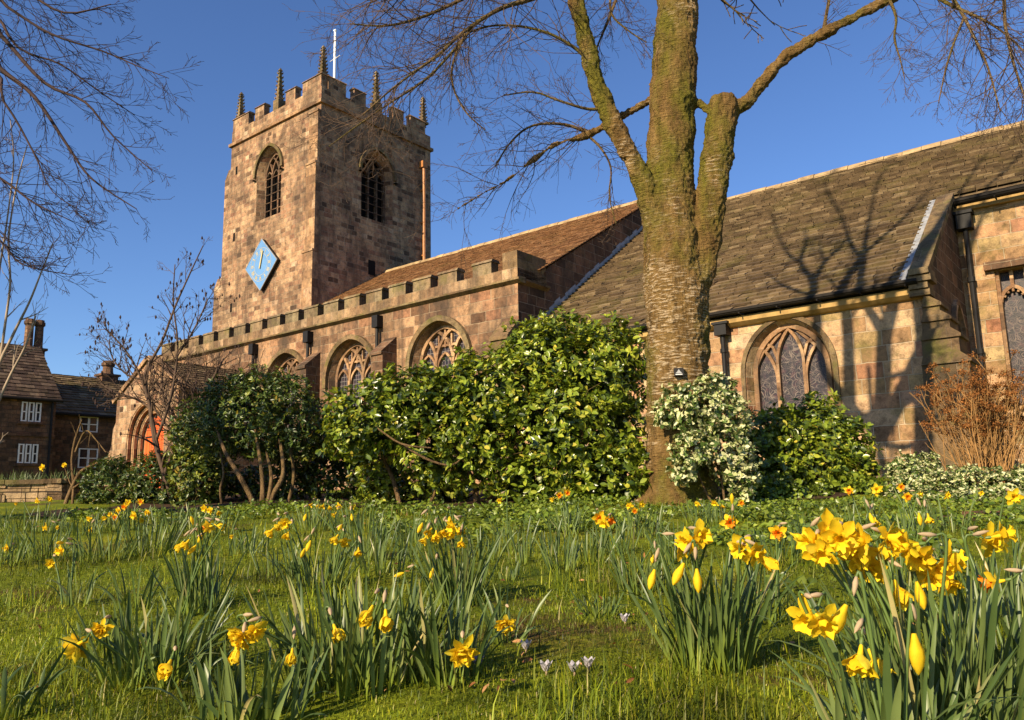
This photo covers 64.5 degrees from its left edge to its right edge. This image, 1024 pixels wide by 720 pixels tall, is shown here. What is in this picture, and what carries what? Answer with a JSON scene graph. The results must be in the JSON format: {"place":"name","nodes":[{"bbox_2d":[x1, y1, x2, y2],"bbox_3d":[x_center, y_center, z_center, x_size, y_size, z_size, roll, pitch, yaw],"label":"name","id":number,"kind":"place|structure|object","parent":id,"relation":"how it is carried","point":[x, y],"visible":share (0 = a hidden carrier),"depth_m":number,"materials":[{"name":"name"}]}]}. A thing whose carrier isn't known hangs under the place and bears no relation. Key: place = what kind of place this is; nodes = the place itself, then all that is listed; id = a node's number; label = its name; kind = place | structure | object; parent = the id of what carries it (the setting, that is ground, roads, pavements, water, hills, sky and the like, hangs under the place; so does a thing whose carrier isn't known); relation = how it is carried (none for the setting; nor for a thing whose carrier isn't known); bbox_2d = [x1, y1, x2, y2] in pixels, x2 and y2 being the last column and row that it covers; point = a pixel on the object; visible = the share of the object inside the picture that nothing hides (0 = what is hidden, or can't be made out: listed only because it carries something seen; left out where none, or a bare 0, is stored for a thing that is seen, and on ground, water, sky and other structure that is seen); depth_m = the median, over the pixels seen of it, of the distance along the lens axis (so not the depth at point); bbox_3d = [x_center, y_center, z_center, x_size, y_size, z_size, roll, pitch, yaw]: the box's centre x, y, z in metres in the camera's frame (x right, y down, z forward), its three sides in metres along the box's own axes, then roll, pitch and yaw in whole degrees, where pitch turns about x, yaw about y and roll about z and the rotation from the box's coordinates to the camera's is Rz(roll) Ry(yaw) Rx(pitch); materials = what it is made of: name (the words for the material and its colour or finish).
{"place":"outdoors","nodes":[
{"label":"outdoors","id":0,"kind":"place"},
{"bbox_2d":[0,477,1023,719],"bbox_3d":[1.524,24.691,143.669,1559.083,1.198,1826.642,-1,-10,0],"label":"ground","id":1,"kind":"structure","parent":0,"point":[40,505],"depth_m":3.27,"materials":[{"name":"green plant"}]},
{"bbox_2d":[0,525,41,566],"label":"daffodil clump","id":2,"kind":"object","parent":1,"relation":"on","point":[9,556],"visible":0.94,"depth_m":4.90,"materials":[{"name":"green plant"}]},
{"bbox_2d":[0,506,51,533],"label":"daffodil clump","id":3,"kind":"object","parent":1,"relation":"on","point":[6,521],"visible":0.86,"depth_m":7.06,"materials":[{"name":"green plant"}]},
{"bbox_2d":[0,119,52,442],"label":"sapling","id":4,"kind":"object","parent":1,"relation":"on","point":[3,354],"visible":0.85,"depth_m":9.25,"materials":[{"name":"brown plant"}]},
{"bbox_2d":[0,318,63,485],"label":"stone house","id":5,"kind":"structure","parent":1,"relation":"on","point":[31,396],"depth_m":38.82,"materials":[{"name":"stone"}]},
{"bbox_2d":[14,444,40,465],"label":"window","id":6,"kind":"structure","parent":5,"relation":"in","point":[27,454],"depth_m":38.29,"materials":[{"name":"white paint"}]},
{"bbox_2d":[17,401,43,424],"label":"window","id":7,"kind":"structure","parent":5,"relation":"in","point":[30,412],"depth_m":38.63,"materials":[{"name":"white paint"}]},
{"bbox_2d":[0,637,71,719],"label":"daffodil clump","id":8,"kind":"object","parent":1,"relation":"on","point":[24,696],"visible":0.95,"depth_m":2.07,"materials":[{"name":"green plant"}]},
{"bbox_2d":[4,496,86,532],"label":"daffodil clump","id":9,"kind":"object","parent":1,"relation":"on","point":[49,499],"visible":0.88,"depth_m":7.32,"materials":[{"name":"green plant"}]},
{"bbox_2d":[12,519,78,560],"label":"daffodil clump","id":10,"kind":"object","parent":1,"relation":"on","point":[40,547],"visible":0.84,"depth_m":5.24,"materials":[{"name":"green plant"}]},
{"bbox_2d":[0,478,92,502],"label":"garden wall","id":11,"kind":"structure","parent":1,"relation":"on","point":[12,491],"depth_m":13.99,"materials":[{"name":"stone"}]},
{"bbox_2d":[12,464,68,484],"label":"daffodil clump","id":12,"kind":"object","parent":11,"relation":"on","point":[41,467],"visible":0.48,"depth_m":14.69,"materials":[{"name":"green plant"}]},
{"bbox_2d":[42,538,110,606],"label":"daffodil clump","id":13,"kind":"object","parent":1,"relation":"on","point":[51,563],"visible":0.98,"depth_m":3.56,"materials":[{"name":"green plant"}]},
{"bbox_2d":[51,511,119,535],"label":"daffodil clump","id":14,"kind":"object","parent":1,"relation":"on","point":[89,519],"visible":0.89,"depth_m":6.90,"materials":[{"name":"green plant"}]},
{"bbox_2d":[51,360,124,487],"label":"stone cottage","id":15,"kind":"structure","parent":1,"relation":"on","point":[99,422],"depth_m":42.18,"materials":[{"name":"stone"}]},
{"bbox_2d":[75,448,97,470],"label":"window","id":16,"kind":"structure","parent":15,"relation":"in","point":[85,456],"depth_m":41.71,"materials":[{"name":"white paint"}]},
{"bbox_2d":[78,416,99,434],"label":"window","id":17,"kind":"structure","parent":15,"relation":"in","point":[89,423],"depth_m":42.01,"materials":[{"name":"white paint"}]},
{"bbox_2d":[63,415,116,503],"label":"climbing stem","id":18,"kind":"object","parent":1,"relation":"on","point":[73,486],"visible":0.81,"depth_m":12.44,"materials":[{"name":"brown plant"}]},
{"bbox_2d":[60,620,134,646],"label":"daffodil clump","id":19,"kind":"object","parent":1,"relation":"on","point":[79,630],"visible":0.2,"depth_m":2.88,"materials":[{"name":"green plant"}]},
{"bbox_2d":[0,0,203,306],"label":"lime tree","id":20,"kind":"object","parent":1,"relation":"on","point":[5,73],"visible":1,"depth_m":6.57,"materials":[{"name":"brown plant"}]},
{"bbox_2d":[60,518,143,562],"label":"daffodil clump","id":21,"kind":"object","parent":1,"relation":"on","point":[81,550],"visible":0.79,"depth_m":5.05,"materials":[{"name":"green plant"}]},
{"bbox_2d":[74,453,153,504],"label":"evergreen bush","id":22,"kind":"object","parent":1,"relation":"on","point":[108,471],"visible":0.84,"depth_m":11.96,"materials":[{"name":"green plant"}]},
{"bbox_2d":[95,499,153,531],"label":"daffodil clump","id":23,"kind":"object","parent":1,"relation":"on","point":[124,506],"visible":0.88,"depth_m":7.19,"materials":[{"name":"green plant"}]},
{"bbox_2d":[83,563,174,612],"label":"daffodil clump","id":24,"kind":"object","parent":1,"relation":"on","point":[149,600],"visible":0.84,"depth_m":3.42,"materials":[{"name":"green plant"}]},
{"bbox_2d":[116,510,187,556],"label":"daffodil clump","id":25,"kind":"object","parent":1,"relation":"on","point":[146,532],"visible":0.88,"depth_m":5.29,"materials":[{"name":"green plant"}]},
{"bbox_2d":[45,575,283,692],"bbox_3d":[-1.019,0.803,2.401,0.653,0.300,0.580,-1,-10,0],"label":"daffodil clump","id":26,"kind":"object","parent":1,"relation":"on","point":[125,645],"visible":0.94,"depth_m":2.33,"materials":[{"name":"green plant"}]},
{"bbox_2d":[129,501,206,532],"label":"daffodil clump","id":27,"kind":"object","parent":1,"relation":"on","point":[179,518],"visible":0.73,"depth_m":6.83,"materials":[{"name":"green plant"}]},
{"bbox_2d":[149,516,246,616],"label":"daffodil clump","id":28,"kind":"object","parent":1,"relation":"on","point":[192,585],"visible":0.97,"depth_m":3.27,"materials":[{"name":"green plant"}]},
{"bbox_2d":[185,504,240,538],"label":"daffodil clump","id":29,"kind":"object","parent":1,"relation":"on","point":[203,507],"visible":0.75,"depth_m":6.47,"materials":[{"name":"green plant"}]},
{"bbox_2d":[135,636,340,719],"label":"daffodil clump","id":30,"kind":"object","parent":1,"relation":"on","point":[233,696],"visible":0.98,"depth_m":1.88,"materials":[{"name":"green plant"}]},
{"bbox_2d":[210,521,280,558],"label":"daffodil clump","id":31,"kind":"object","parent":1,"relation":"on","point":[240,544],"visible":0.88,"depth_m":5.10,"materials":[{"name":"green plant"}]},
{"bbox_2d":[249,542,302,577],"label":"daffodil clump","id":32,"kind":"object","parent":1,"relation":"on","point":[268,565],"visible":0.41,"depth_m":4.18,"materials":[{"name":"green plant"}]},
{"bbox_2d":[278,498,345,532],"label":"daffodil clump","id":33,"kind":"object","parent":1,"relation":"on","point":[311,523],"visible":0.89,"depth_m":6.68,"materials":[{"name":"green plant"}]},
{"bbox_2d":[256,511,372,593],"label":"daffodil clump","id":34,"kind":"object","parent":1,"relation":"on","point":[343,541],"visible":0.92,"depth_m":3.60,"materials":[{"name":"green plant"}]},
{"bbox_2d":[227,564,463,700],"bbox_3d":[-0.420,0.712,2.176,0.590,0.319,0.578,-1,-10,0],"label":"daffodil clump","id":35,"kind":"object","parent":1,"relation":"on","point":[344,636],"visible":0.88,"depth_m":2.10,"materials":[{"name":"green plant"}]},
{"bbox_2d":[303,503,400,561],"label":"daffodil clump","id":36,"kind":"object","parent":1,"relation":"on","point":[373,535],"visible":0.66,"depth_m":4.77,"materials":[{"name":"green plant"}]},
{"bbox_2d":[324,500,387,532],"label":"daffodil clump","id":37,"kind":"object","parent":1,"relation":"on","point":[338,505],"visible":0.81,"depth_m":6.45,"materials":[{"name":"green plant"}]},
{"bbox_2d":[342,527,409,576],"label":"daffodil clump","id":38,"kind":"object","parent":1,"relation":"on","point":[382,556],"visible":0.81,"depth_m":4.08,"materials":[{"name":"green plant"}]},
{"bbox_2d":[378,512,434,545],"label":"daffodil clump","id":39,"kind":"object","parent":1,"relation":"on","point":[417,534],"visible":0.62,"depth_m":5.45,"materials":[{"name":"green plant"}]},
{"bbox_2d":[389,528,431,562],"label":"daffodil clump","id":40,"kind":"object","parent":1,"relation":"on","point":[408,553],"visible":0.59,"depth_m":4.67,"materials":[{"name":"green plant"}]},
{"bbox_2d":[30,508,808,698],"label":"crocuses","id":41,"kind":"object","parent":1,"relation":"on","point":[514,680],"visible":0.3,"depth_m":2.36,"materials":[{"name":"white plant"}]},
{"bbox_2d":[394,506,511,608],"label":"daffodil clump","id":42,"kind":"object","parent":1,"relation":"on","point":[452,581],"visible":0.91,"depth_m":3.30,"materials":[{"name":"green plant"}]},
{"bbox_2d":[373,575,549,689],"bbox_3d":[-0.145,0.706,2.124,0.525,0.282,0.454,-1,-10,0],"label":"daffodil clump","id":43,"kind":"object","parent":1,"relation":"on","point":[461,653],"visible":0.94,"depth_m":2.10,"materials":[{"name":"green plant"}]},
{"bbox_2d":[454,525,516,562],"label":"daffodil clump","id":44,"kind":"object","parent":1,"relation":"on","point":[496,551],"visible":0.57,"depth_m":4.64,"materials":[{"name":"green plant"}]},
{"bbox_2d":[487,561,520,580],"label":"daffodil clump","id":45,"kind":"object","parent":1,"relation":"on","point":[514,573],"visible":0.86,"depth_m":3.90,"materials":[{"name":"green plant"}]},
{"bbox_2d":[467,490,542,554],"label":"daffodil clump","id":46,"kind":"object","parent":1,"relation":"on","point":[498,500],"visible":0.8,"depth_m":5.17,"materials":[{"name":"green plant"}]},
{"bbox_2d":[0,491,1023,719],"bbox_3d":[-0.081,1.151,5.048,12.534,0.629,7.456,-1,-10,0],"label":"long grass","id":47,"kind":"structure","parent":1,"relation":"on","point":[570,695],"depth_m":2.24,"materials":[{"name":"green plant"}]},
{"bbox_2d":[475,583,551,646],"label":"daffodil clump","id":48,"kind":"object","parent":1,"relation":"on","point":[501,624],"visible":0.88,"depth_m":2.62,"materials":[{"name":"green plant"}]},
{"bbox_2d":[27,483,1001,516],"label":"soil","id":49,"kind":"structure","parent":1,"relation":"on","point":[227,500],"depth_m":10.31,"materials":[{"name":"brown soil"}]},
{"bbox_2d":[121,447,184,503],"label":"evergreen bush","id":50,"kind":"object","parent":49,"relation":"on","point":[154,490],"visible":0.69,"depth_m":11.85,"materials":[{"name":"green plant"}]},
{"bbox_2d":[77,237,244,503],"bbox_3d":[-5.295,0.123,12.087,2.493,4.221,1.055,-1,-10,0],"label":"magnolia tree","id":51,"kind":"object","parent":49,"relation":"on","point":[155,434],"visible":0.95,"depth_m":12.15,"materials":[{"name":"brown plant"}]},
{"bbox_2d":[121,338,275,488],"bbox_3d":[-4.984,0.993,12.997,2.459,2.715,1.349,-1,-10,0],"label":"bare shrub","id":52,"kind":"object","parent":49,"relation":"on","point":[182,386],"visible":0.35,"depth_m":13.03,"materials":[{"name":"brown plant"}]},
{"bbox_2d":[161,415,239,506],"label":"lime shrub","id":53,"kind":"object","parent":49,"relation":"on","point":[189,462],"visible":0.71,"depth_m":11.49,"materials":[{"name":"green plant"}]},
{"bbox_2d":[167,363,338,505],"bbox_3d":[-3.518,1.148,11.211,2.303,2.162,1.973,-1,-10,0],"label":"dome shrub","id":54,"kind":"object","parent":49,"relation":"on","point":[284,440],"visible":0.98,"depth_m":10.81,"materials":[{"name":"green plant"}]},
{"bbox_2d":[200,452,422,502],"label":"holly shrub","id":55,"kind":"object","parent":49,"relation":"on","point":[309,484],"visible":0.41,"depth_m":11.71,"materials":[{"name":"green plant"}]},
{"bbox_2d":[315,305,652,505],"bbox_3d":[-0.208,0.542,9.982,4.326,2.656,2.484,-1,-10,0],"label":"laurel hedge","id":56,"kind":"object","parent":49,"relation":"on","point":[563,405],"visible":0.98,"depth_m":9.70,"materials":[{"name":"green plant"}]},
{"bbox_2d":[282,0,1023,505],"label":"cherry tree","id":57,"kind":"object","parent":49,"relation":"on","point":[682,218],"visible":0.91,"depth_m":9.15,"materials":[{"name":"brown plant"}]},
{"bbox_2d":[724,387,884,492],"bbox_3d":[3.764,1.165,10.650,2.223,1.642,1.671,-1,-10,0],"label":"skimmia shrub","id":58,"kind":"object","parent":49,"relation":"on","point":[817,443],"visible":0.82,"depth_m":10.38,"materials":[{"name":"green plant"}]},
{"bbox_2d":[719,461,892,502],"bbox_3d":[3.297,1.522,9.432,2.508,0.714,0.920,3,-10,-21],"label":"ivy mound","id":59,"kind":"object","parent":49,"relation":"on","point":[769,488],"visible":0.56,"depth_m":9.22,"materials":[{"name":"green plant"}]},
{"bbox_2d":[503,530,545,564],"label":"daffodil clump","id":60,"kind":"object","parent":1,"relation":"on","point":[521,556],"visible":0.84,"depth_m":4.49,"materials":[{"name":"green plant"}]},
{"bbox_2d":[63,491,1023,600],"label":"ground cover","id":61,"kind":"object","parent":1,"relation":"on","point":[755,508],"visible":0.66,"depth_m":7.11,"materials":[{"name":"green plant"}]},
{"bbox_2d":[539,659,552,674],"bbox_3d":[0.091,0.838,2.190,0.040,0.048,0.038,-1,-10,0],"label":"crocus","id":62,"kind":"object","parent":1,"relation":"on","point":[546,665],"visible":0.93,"depth_m":2.19,"materials":[{"name":"white plant"}]},
{"bbox_2d":[528,518,575,556],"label":"daffodil clump","id":63,"kind":"object","parent":1,"relation":"on","point":[557,537],"visible":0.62,"depth_m":5.07,"materials":[{"name":"green plant"}]},
{"bbox_2d":[531,529,582,571],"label":"daffodil clump","id":64,"kind":"object","parent":1,"relation":"on","point":[548,562],"visible":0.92,"depth_m":4.17,"materials":[{"name":"green plant"}]},
{"bbox_2d":[538,487,589,535],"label":"daffodil clump","id":65,"kind":"object","parent":1,"relation":"on","point":[560,495],"visible":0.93,"depth_m":6.09,"materials":[{"name":"green plant"}]},
{"bbox_2d":[106,29,1023,492],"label":"church","id":66,"kind":"structure","parent":1,"relation":"on","point":[870,291],"depth_m":24.91,"materials":[{"name":"stone"}]},
{"bbox_2d":[124,403,163,485],"bbox_3d":[-13.094,3.082,29.406,2.740,3.140,0.480,-9,-12,38],"label":"doorway","id":67,"kind":"structure","parent":66,"relation":"in","point":[133,447],"depth_m":30.09,"materials":[{"name":"stone"}]},
{"bbox_2d":[144,416,163,487],"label":"door","id":68,"kind":"structure","parent":66,"relation":"in","point":[148,447],"depth_m":29.87,"materials":[{"name":"orange wood"}]},
{"bbox_2d":[252,143,283,217],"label":"belfry window","id":69,"kind":"structure","parent":66,"relation":"in","point":[272,188],"depth_m":41.09,"materials":[{"name":"stone"}]},
{"bbox_2d":[261,348,303,430],"bbox_3d":[-8.385,1.233,30.437,2.830,3.335,0.532,-9,-12,38],"label":"aisle window","id":70,"kind":"structure","parent":66,"relation":"in","point":[290,363],"depth_m":30.71,"materials":[{"name":"stone"}]},
{"bbox_2d":[322,334,372,414],"bbox_3d":[-5.485,0.779,28.135,2.830,3.335,0.532,-9,-12,38],"label":"aisle window","id":71,"kind":"structure","parent":66,"relation":"in","point":[354,365],"depth_m":28.46,"materials":[{"name":"stone"}]},
{"bbox_2d":[358,147,396,223],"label":"belfry window","id":72,"kind":"structure","parent":66,"relation":"in","point":[372,189],"depth_m":41.18,"materials":[{"name":"stone"}]},
{"bbox_2d":[405,315,472,381],"bbox_3d":[-2.188,0.264,25.519,2.830,3.335,0.532,-9,-12,38],"label":"aisle window","id":73,"kind":"structure","parent":66,"relation":"in","point":[441,342],"depth_m":25.82,"materials":[{"name":"stone"}]},
{"bbox_2d":[741,317,841,417],"bbox_3d":[6.377,0.145,18.573,2.220,2.420,0.410,-9,-12,38],"label":"chapel window","id":74,"kind":"structure","parent":66,"relation":"in","point":[792,361],"depth_m":18.69,"materials":[{"name":"stone"}]},
{"bbox_2d":[983,256,1023,405],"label":"chancel window","id":75,"kind":"structure","parent":66,"relation":"in","point":[1010,285],"depth_m":19.67,"materials":[{"name":"stone"}]},
{"bbox_2d":[563,523,626,563],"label":"daffodil clump","id":76,"kind":"object","parent":1,"relation":"on","point":[602,550],"visible":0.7,"depth_m":4.48,"materials":[{"name":"green plant"}]},
{"bbox_2d":[570,587,630,619],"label":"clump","id":77,"kind":"object","parent":1,"relation":"on","point":[595,610],"visible":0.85,"depth_m":3.07,"materials":[{"name":"green plant"}]},
{"bbox_2d":[587,517,643,555],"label":"daffodil clump","id":78,"kind":"object","parent":1,"relation":"on","point":[616,537],"visible":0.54,"depth_m":4.98,"materials":[{"name":"green plant"}]},
{"bbox_2d":[591,508,676,597],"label":"daffodil clump","id":79,"kind":"object","parent":1,"relation":"on","point":[601,519],"visible":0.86,"depth_m":3.59,"materials":[{"name":"green plant"}]},
{"bbox_2d":[614,500,674,539],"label":"daffodil clump","id":80,"kind":"object","parent":1,"relation":"on","point":[634,509],"visible":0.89,"depth_m":5.86,"materials":[{"name":"green plant"}]},
{"bbox_2d":[643,521,708,564],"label":"daffodil clump","id":81,"kind":"object","parent":1,"relation":"on","point":[664,548],"visible":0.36,"depth_m":4.44,"materials":[{"name":"green plant"}]},
{"bbox_2d":[651,516,710,542],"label":"daffodil clump","id":82,"kind":"object","parent":1,"relation":"on","point":[681,528],"visible":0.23,"depth_m":5.23,"materials":[{"name":"green plant"}]},
{"bbox_2d":[678,499,713,523],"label":"daffodil clump","id":83,"kind":"object","parent":1,"relation":"on","point":[697,503],"visible":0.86,"depth_m":6.48,"materials":[{"name":"green plant"}]},
{"bbox_2d":[649,368,762,505],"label":"euonymus shrub","id":84,"kind":"object","parent":1,"relation":"on","point":[712,433],"visible":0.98,"depth_m":8.38,"materials":[{"name":"green plant"}]},
{"bbox_2d":[614,518,815,676],"bbox_3d":[0.570,0.651,2.272,0.619,0.419,0.546,-1,-10,0],"label":"daffodil clump","id":85,"kind":"object","parent":1,"relation":"on","point":[719,627],"visible":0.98,"depth_m":2.20,"materials":[{"name":"green plant"}]},
{"bbox_2d":[692,496,744,525],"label":"daffodil clump","id":86,"kind":"object","parent":1,"relation":"on","point":[740,502],"visible":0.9,"depth_m":6.29,"materials":[{"name":"green plant"}]},
{"bbox_2d":[697,493,813,627],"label":"daffodil clump","id":87,"kind":"object","parent":1,"relation":"on","point":[778,531],"visible":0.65,"depth_m":2.93,"materials":[{"name":"green plant"}]},
{"bbox_2d":[748,525,801,565],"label":"daffodil clump","id":88,"kind":"object","parent":1,"relation":"on","point":[793,554],"visible":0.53,"depth_m":4.26,"materials":[{"name":"green plant"}]},
{"bbox_2d":[786,511,813,552],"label":"daffodil clump","id":89,"kind":"object","parent":1,"relation":"on","point":[798,531],"visible":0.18,"depth_m":4.68,"materials":[{"name":"green plant"}]},
{"bbox_2d":[820,483,887,531],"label":"daffodil clump","id":90,"kind":"object","parent":1,"relation":"on","point":[876,489],"visible":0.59,"depth_m":5.29,"materials":[{"name":"green plant"}]},
{"bbox_2d":[771,570,1020,719],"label":"daffodil clump","id":91,"kind":"object","parent":1,"relation":"on","point":[829,621],"visible":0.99,"depth_m":1.48,"materials":[{"name":"green plant"}]},
{"bbox_2d":[771,508,1023,719],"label":"daffodil clump","id":92,"kind":"object","parent":1,"relation":"on","point":[849,542],"visible":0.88,"depth_m":1.70,"materials":[{"name":"green plant"}]},
{"bbox_2d":[832,494,967,610],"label":"daffodil clump","id":93,"kind":"object","parent":1,"relation":"on","point":[872,519],"visible":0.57,"depth_m":3.16,"materials":[{"name":"green plant"}]},
{"bbox_2d":[877,482,942,538],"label":"daffodil clump","id":94,"kind":"object","parent":1,"relation":"on","point":[906,496],"visible":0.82,"depth_m":5.12,"materials":[{"name":"green plant"}]},
{"bbox_2d":[914,488,983,533],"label":"daffodil clump","id":95,"kind":"object","parent":1,"relation":"on","point":[948,495],"visible":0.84,"depth_m":5.49,"materials":[{"name":"green plant"}]},
{"bbox_2d":[883,449,1023,503],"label":"variegated cover","id":96,"kind":"object","parent":1,"relation":"on","point":[915,472],"visible":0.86,"depth_m":9.30,"materials":[{"name":"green plant"}]},
{"bbox_2d":[894,488,1023,631],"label":"daffodil clump","id":97,"kind":"object","parent":1,"relation":"on","point":[1011,497],"visible":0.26,"depth_m":2.76,"materials":[{"name":"green plant"}]},
{"bbox_2d":[897,520,1023,717],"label":"daffodil clump","id":98,"kind":"object","parent":1,"relation":"on","point":[997,541],"visible":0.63,"depth_m":1.91,"materials":[{"name":"green plant"}]},
{"bbox_2d":[910,349,1023,484],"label":"hydrangea","id":99,"kind":"object","parent":1,"relation":"on","point":[989,455],"visible":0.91,"depth_m":11.87,"materials":[{"name":"plant"}]},
{"bbox_2d":[932,511,1006,524],"bbox_3d":[3.672,1.309,6.608,0.749,0.145,0.173,1,-10,-11],"label":"stone edging","id":100,"kind":"object","parent":1,"relation":"on","point":[973,518],"visible":0.07,"depth_m":6.60,"materials":[{"name":"grey stone"}]},
{"bbox_2d":[926,676,1023,719],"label":"daffodil clump","id":101,"kind":"object","parent":1,"relation":"on","point":[995,711],"visible":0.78,"depth_m":1.35,"materials":[{"name":"green plant"}]},
{"bbox_2d":[0,0,1023,380],"label":"sky","id":102,"kind":"structure","parent":0,"point":[816,116],"materials":[{"name":"blue"}]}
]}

